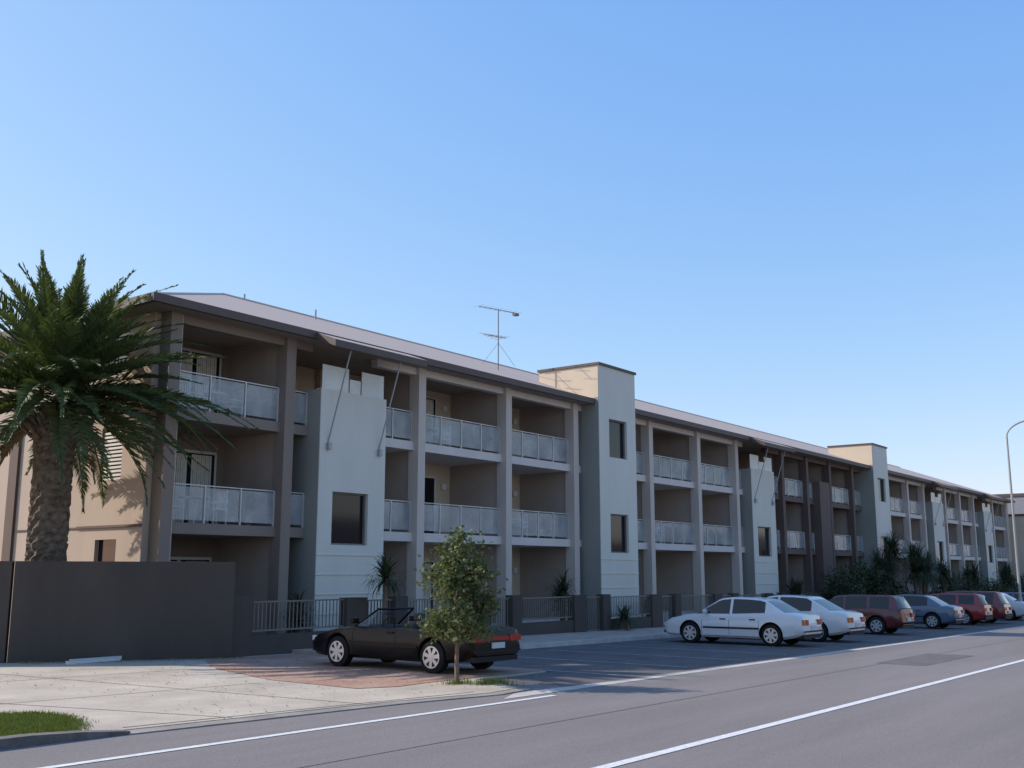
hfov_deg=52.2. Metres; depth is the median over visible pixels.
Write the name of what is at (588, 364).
tower cap flashing
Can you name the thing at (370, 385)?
parapet screens
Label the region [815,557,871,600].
garden shrub
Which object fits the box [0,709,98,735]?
grass
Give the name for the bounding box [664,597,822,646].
parked car
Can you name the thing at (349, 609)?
front fence
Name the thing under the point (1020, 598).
street lamp
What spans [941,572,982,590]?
garden shrub
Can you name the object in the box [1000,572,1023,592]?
garden shrub
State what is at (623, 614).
yucca plant
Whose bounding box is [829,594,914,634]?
parked car
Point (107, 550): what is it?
end window glass
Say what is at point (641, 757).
road marking
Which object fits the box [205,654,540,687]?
brick paving
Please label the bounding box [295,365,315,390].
walls
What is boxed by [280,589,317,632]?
yucca plant
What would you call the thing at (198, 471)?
curtains
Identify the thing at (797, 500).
dark floor slabs
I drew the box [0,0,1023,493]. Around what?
sky
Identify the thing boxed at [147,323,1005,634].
party walls
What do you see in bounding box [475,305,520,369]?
tv antenna
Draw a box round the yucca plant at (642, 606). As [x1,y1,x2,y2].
[634,599,645,616]
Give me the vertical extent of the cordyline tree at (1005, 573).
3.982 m
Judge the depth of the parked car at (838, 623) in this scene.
33.12 m
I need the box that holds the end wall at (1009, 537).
[1006,503,1013,590]
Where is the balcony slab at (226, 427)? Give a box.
[149,315,312,538]
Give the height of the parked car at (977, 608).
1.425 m
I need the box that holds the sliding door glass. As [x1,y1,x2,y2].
[170,350,434,621]
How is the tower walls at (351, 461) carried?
on the ground at (509, 683)
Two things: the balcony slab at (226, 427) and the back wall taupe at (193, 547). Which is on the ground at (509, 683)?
the back wall taupe at (193, 547)
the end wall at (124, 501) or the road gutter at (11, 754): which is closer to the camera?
the road gutter at (11, 754)
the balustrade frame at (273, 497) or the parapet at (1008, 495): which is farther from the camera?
the parapet at (1008, 495)
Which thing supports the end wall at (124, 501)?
on the ground at (509, 683)
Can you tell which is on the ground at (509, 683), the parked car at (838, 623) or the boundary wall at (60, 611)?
the boundary wall at (60, 611)
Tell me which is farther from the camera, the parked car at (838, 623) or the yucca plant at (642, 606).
the yucca plant at (642, 606)
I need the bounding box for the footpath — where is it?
[292,626,667,654]
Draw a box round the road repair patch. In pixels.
[878,653,970,665]
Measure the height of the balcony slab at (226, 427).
10.170 m
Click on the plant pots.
(246, 520)
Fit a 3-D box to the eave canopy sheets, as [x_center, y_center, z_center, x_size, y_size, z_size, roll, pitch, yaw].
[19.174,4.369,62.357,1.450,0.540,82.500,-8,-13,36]
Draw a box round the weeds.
[437,675,524,685]
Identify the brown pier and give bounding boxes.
[809,481,833,598]
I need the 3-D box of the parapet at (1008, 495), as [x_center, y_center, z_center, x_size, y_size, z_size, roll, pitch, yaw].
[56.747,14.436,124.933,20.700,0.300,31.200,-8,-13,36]
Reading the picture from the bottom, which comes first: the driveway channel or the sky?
the driveway channel
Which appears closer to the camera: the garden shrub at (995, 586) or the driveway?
the driveway
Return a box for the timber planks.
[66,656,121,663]
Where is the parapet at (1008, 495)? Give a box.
[992,493,1023,496]
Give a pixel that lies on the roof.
(258, 310)
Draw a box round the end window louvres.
[102,333,129,480]
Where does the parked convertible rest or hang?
on the brick paving
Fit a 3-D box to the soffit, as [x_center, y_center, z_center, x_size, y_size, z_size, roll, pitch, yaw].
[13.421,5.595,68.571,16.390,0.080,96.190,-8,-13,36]
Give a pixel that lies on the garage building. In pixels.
(1019, 521)
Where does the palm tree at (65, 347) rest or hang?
on the ground at (509, 683)
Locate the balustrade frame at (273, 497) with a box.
[174,370,1006,557]
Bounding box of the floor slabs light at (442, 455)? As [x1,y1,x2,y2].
[372,359,1007,624]
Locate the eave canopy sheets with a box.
[317,332,998,497]
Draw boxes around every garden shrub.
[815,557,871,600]
[841,558,900,594]
[867,570,917,594]
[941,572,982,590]
[980,575,1012,591]
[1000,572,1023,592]
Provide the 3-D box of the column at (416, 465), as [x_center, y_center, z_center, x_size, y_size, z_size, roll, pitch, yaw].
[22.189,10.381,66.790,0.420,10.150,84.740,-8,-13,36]
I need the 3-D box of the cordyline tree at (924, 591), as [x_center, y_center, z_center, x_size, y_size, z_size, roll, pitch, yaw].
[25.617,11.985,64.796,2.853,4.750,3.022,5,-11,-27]
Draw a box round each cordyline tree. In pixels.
[862,546,905,594]
[870,528,913,589]
[896,541,942,594]
[900,540,946,594]
[930,556,961,593]
[952,561,993,590]
[990,560,1022,591]
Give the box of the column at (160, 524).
[147,311,296,633]
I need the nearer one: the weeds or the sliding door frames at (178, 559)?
the weeds
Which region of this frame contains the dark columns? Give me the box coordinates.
[774,451,858,593]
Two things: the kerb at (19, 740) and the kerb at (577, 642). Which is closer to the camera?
the kerb at (19, 740)
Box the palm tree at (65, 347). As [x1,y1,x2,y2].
[0,250,260,560]
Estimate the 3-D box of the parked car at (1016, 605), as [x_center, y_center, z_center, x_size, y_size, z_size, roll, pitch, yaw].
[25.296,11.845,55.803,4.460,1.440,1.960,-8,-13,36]
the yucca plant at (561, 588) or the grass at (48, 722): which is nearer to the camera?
the grass at (48, 722)
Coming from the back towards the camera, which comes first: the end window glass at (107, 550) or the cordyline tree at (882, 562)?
the cordyline tree at (882, 562)
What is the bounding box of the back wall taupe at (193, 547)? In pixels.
[170,340,228,561]
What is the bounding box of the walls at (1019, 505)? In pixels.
[1002,496,1023,513]
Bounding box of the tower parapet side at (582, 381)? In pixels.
[539,365,872,464]
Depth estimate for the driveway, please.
16.73 m
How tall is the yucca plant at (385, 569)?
2.696 m
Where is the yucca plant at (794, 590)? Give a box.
[776,577,814,595]
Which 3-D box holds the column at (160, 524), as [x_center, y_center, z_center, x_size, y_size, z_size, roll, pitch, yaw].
[-7.597,3.351,27.599,0.420,10.150,4.190,-8,-13,36]
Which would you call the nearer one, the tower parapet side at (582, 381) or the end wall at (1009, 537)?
the tower parapet side at (582, 381)
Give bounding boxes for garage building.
[1008,514,1023,590]
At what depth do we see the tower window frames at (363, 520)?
42.26 m
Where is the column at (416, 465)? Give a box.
[406,368,1012,625]
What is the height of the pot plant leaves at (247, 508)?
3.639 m
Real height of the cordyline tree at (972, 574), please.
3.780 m
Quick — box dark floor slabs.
[761,448,863,556]
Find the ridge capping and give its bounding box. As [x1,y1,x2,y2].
[158,292,897,466]
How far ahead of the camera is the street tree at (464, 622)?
18.47 m
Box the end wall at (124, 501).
[0,312,161,642]
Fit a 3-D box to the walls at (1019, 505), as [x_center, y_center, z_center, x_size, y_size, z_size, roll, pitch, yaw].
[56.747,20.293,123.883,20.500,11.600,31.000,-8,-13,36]
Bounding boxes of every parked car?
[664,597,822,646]
[737,595,865,641]
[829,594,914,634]
[897,594,964,628]
[930,593,993,624]
[946,591,1011,623]
[1001,592,1023,600]
[1003,593,1023,620]
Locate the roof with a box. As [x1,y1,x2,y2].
[167,294,998,496]
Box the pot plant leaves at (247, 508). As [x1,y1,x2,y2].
[231,429,795,539]
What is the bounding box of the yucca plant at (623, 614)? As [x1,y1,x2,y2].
[611,605,638,630]
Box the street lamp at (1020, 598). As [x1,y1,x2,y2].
[1006,420,1023,619]
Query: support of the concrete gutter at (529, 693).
on the road
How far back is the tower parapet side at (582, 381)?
42.71 m
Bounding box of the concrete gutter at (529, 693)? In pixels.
[504,626,1023,698]
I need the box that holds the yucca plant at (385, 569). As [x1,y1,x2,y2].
[360,554,412,623]
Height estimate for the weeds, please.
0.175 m
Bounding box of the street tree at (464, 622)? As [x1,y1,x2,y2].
[404,525,508,683]
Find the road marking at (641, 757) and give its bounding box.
[39,659,1023,767]
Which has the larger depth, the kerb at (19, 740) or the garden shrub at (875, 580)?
the garden shrub at (875, 580)
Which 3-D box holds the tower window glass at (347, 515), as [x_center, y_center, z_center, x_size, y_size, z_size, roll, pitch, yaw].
[18.885,7.663,61.890,0.420,5.330,80.250,-8,-13,36]
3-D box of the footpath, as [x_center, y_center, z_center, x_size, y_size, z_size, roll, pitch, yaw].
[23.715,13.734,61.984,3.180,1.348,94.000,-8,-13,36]
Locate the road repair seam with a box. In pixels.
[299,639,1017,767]
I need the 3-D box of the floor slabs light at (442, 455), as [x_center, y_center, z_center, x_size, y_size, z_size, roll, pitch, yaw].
[20.750,10.385,66.868,2.580,10.170,86.800,-8,-13,36]
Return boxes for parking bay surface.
[451,619,1023,685]
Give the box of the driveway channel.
[127,688,531,734]
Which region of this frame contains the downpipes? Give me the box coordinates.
[169,315,296,623]
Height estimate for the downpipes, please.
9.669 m
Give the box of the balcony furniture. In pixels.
[172,381,705,543]
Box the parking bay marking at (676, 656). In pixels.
[449,619,1019,674]
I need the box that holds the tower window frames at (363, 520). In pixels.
[331,419,991,562]
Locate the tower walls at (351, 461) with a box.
[313,365,996,630]
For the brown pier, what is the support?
on the ground at (509, 683)
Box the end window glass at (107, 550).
[98,331,129,560]
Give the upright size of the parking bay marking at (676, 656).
1.090 m
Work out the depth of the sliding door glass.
30.44 m
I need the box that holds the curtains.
[170,351,433,620]
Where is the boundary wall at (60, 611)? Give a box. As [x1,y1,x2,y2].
[0,561,253,662]
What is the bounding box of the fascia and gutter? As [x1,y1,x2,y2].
[0,292,1014,502]
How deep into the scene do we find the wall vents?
41.38 m
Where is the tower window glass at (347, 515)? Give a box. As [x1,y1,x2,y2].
[331,421,990,561]
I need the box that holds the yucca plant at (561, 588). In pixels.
[535,567,579,619]
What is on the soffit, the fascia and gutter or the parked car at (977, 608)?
the fascia and gutter
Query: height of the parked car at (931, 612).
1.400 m
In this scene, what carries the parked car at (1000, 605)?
on the parking bay surface
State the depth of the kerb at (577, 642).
31.21 m
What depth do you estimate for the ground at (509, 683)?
19.05 m
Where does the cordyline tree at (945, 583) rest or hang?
on the footpath
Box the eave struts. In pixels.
[326,351,999,531]
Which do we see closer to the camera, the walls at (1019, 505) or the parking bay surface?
the parking bay surface
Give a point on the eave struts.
(329, 447)
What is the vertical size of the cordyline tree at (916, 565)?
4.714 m
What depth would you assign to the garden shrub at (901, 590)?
58.85 m
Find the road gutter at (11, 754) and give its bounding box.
[0,684,566,761]
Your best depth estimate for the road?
13.24 m
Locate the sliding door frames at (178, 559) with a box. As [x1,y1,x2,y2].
[170,347,436,608]
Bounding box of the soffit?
[5,302,1010,502]
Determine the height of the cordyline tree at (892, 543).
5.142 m
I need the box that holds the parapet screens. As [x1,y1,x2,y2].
[322,364,989,511]
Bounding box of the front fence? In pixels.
[251,590,1009,655]
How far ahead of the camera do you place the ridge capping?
44.86 m
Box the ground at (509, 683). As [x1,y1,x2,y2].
[7,625,663,685]
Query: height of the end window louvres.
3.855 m
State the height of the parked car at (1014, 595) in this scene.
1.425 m
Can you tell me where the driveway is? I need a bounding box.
[0,653,545,729]
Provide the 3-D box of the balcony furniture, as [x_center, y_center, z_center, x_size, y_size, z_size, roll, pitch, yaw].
[0.296,3.950,39.890,1.240,3.870,31.630,-8,-13,36]
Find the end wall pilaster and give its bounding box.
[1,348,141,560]
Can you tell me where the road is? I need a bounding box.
[0,626,1023,767]
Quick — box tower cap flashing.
[537,362,886,448]
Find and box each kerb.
[0,730,129,749]
[520,634,681,648]
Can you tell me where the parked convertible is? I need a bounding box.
[313,607,520,673]
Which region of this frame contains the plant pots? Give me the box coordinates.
[242,445,790,545]

